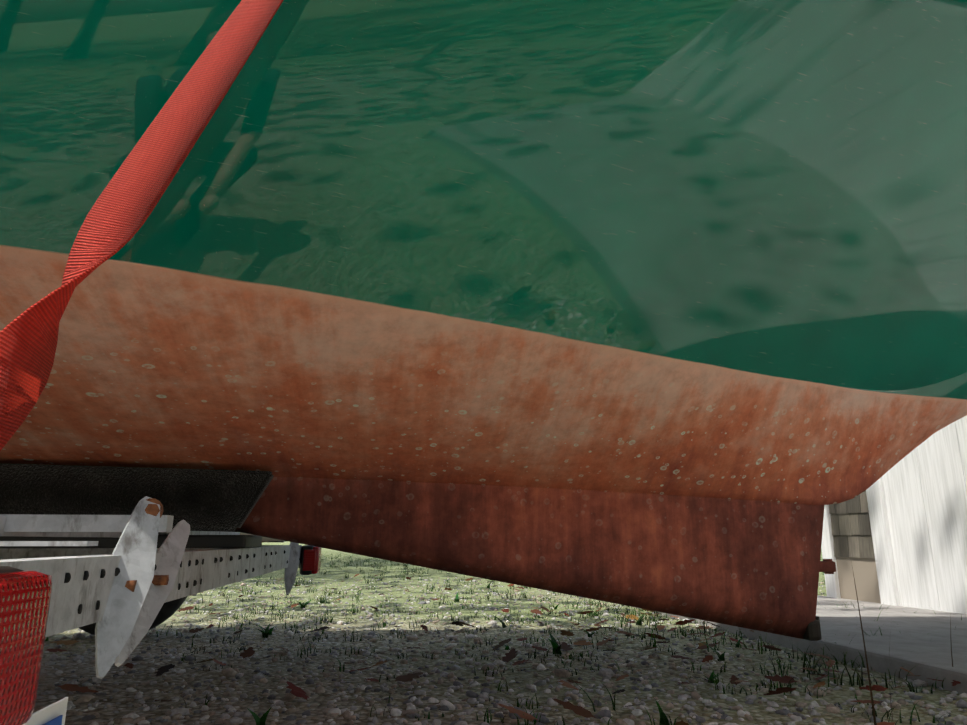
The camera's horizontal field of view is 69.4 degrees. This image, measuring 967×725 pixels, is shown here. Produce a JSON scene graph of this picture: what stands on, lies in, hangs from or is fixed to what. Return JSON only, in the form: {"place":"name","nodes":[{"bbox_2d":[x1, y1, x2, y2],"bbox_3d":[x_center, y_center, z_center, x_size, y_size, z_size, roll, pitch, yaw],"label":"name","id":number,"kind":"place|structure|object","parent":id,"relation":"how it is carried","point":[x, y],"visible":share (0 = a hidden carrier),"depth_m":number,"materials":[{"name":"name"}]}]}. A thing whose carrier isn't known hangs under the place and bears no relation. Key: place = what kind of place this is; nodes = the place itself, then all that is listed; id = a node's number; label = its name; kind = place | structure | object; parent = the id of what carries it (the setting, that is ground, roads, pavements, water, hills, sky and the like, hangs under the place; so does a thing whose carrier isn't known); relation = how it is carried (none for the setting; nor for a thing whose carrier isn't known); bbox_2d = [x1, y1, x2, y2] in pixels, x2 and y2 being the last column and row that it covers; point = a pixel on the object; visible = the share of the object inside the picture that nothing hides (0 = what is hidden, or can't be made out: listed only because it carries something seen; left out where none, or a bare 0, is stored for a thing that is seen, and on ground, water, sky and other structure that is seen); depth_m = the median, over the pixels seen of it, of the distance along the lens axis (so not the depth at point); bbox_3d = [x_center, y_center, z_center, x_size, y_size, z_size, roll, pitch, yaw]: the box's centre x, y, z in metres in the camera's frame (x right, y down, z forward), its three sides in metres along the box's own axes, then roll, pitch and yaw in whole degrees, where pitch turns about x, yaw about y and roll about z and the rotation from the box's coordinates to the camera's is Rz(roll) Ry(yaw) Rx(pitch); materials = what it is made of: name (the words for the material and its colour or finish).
{"place":"outdoors","nodes":[
{"label":"outdoors","id":0,"kind":"place"},
{"bbox_2d":[240,532,283,540],"label":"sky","id":1,"kind":"structure","parent":0,"point":[263,538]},
{"bbox_2d":[33,541,966,724],"bbox_3d":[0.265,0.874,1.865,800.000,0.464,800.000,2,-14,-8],"label":"ground","id":2,"kind":"structure","parent":0,"point":[760,714],"depth_m":2.28,"materials":[{"name":"grey gravel"}]},
{"bbox_2d":[0,515,301,636],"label":"trailer frame","id":3,"kind":"object","parent":2,"relation":"on","point":[72,594],"visible":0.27,"depth_m":1.07,"materials":[{"name":"silver metal"}]},
{"bbox_2d":[0,566,51,724],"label":"tail light","id":4,"kind":"object","parent":3,"relation":"attached to","point":[25,598],"visible":1,"depth_m":0.51,"materials":[{"name":"red plastic"}]},
{"bbox_2d":[22,697,67,724],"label":"license plate","id":5,"kind":"object","parent":4,"relation":"attached to","point":[54,713],"visible":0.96,"depth_m":0.59,"materials":[{"name":"white"}]},
{"bbox_2d":[0,535,261,547],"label":"keel rubber board","id":6,"kind":"object","parent":3,"relation":"on","point":[223,541],"visible":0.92,"depth_m":1.61,"materials":[{"name":"black rubber"}]},
{"bbox_2d":[79,596,187,634],"bbox_3d":[-1.526,0.872,2.989,0.570,0.570,0.144,2,-14,-8],"label":"wheel","id":7,"kind":"object","parent":3,"relation":"attached to","point":[168,610],"visible":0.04,"depth_m":2.91,"materials":[{"name":"rubber"}]},
{"bbox_2d":[0,463,273,531],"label":"keel bunks","id":8,"kind":"object","parent":3,"relation":"on","point":[211,500],"visible":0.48,"depth_m":1.57,"materials":[{"name":"black carpet"}]},
{"bbox_2d":[0,496,298,678],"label":"bunk brackets","id":9,"kind":"object","parent":3,"relation":"on","point":[141,589],"visible":0.88,"depth_m":0.95,"materials":[{"name":"metal"}]},
{"bbox_2d":[64,550,299,613],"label":"bolt holes","id":10,"kind":"object","parent":3,"relation":"attached to","point":[86,575],"visible":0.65,"depth_m":1.17,"materials":[{"name":"black"}]},
{"bbox_2d":[299,545,321,574],"bbox_3d":[-0.743,0.846,2.996,0.082,0.120,0.160,2,-14,-8],"label":"tail light","id":11,"kind":"object","parent":3,"relation":"attached to","point":[310,563],"visible":0.96,"depth_m":2.92,"materials":[{"name":"red plastic"}]},
{"bbox_2d":[0,0,966,504],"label":"boat hull","id":12,"kind":"object","parent":3,"relation":"on","point":[706,248],"visible":0.92,"depth_m":1.30,"materials":[{"name":"paint"}]},
{"bbox_2d":[0,0,282,450],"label":"tie down strap","id":13,"kind":"object","parent":12,"relation":"attached to","point":[125,204],"visible":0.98,"depth_m":0.64,"materials":[{"name":"red fabric"}]},
{"bbox_2d":[235,477,835,640],"bbox_3d":[-0.192,0.482,1.793,2.348,0.470,0.144,2,-14,-8],"label":"boat keel","id":14,"kind":"object","parent":12,"relation":"attached to","point":[754,565],"visible":0.77,"depth_m":1.80},
{"bbox_2d":[33,577,966,724],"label":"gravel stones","id":15,"kind":"object","parent":2,"relation":"on","point":[331,711],"visible":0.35,"depth_m":1.96,"materials":[{"name":"grey gravel"}]},
{"bbox_2d":[45,574,960,724],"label":"dead leaves","id":16,"kind":"object","parent":2,"relation":"on","point":[296,691],"visible":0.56,"depth_m":2.19,"materials":[{"name":"brown plant"}]},
{"bbox_2d":[45,554,961,724],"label":"grass and weeds","id":17,"kind":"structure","parent":2,"relation":"on","point":[556,650],"depth_m":2.75,"materials":[{"name":"green plant"}]},
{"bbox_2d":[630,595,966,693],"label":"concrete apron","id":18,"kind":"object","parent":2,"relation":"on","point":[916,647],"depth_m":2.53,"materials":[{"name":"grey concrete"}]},
{"bbox_2d":[829,490,874,557],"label":"brick wall","id":19,"kind":"structure","parent":2,"relation":"on","point":[851,528],"depth_m":4.11,"materials":[{"name":"beige brick"}]},
{"bbox_2d":[836,557,880,602],"bbox_3d":[2.185,1.279,4.039,0.016,0.300,0.390,2,-14,-8],"label":"shed skirt board","id":20,"kind":"object","parent":19,"relation":"attached to","point":[864,571],"visible":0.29,"depth_m":4.05,"materials":[{"name":"beige wood"}]},
{"bbox_2d":[821,415,966,613],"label":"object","id":21,"kind":"structure","parent":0,"point":[917,501],"depth_m":3.57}
]}

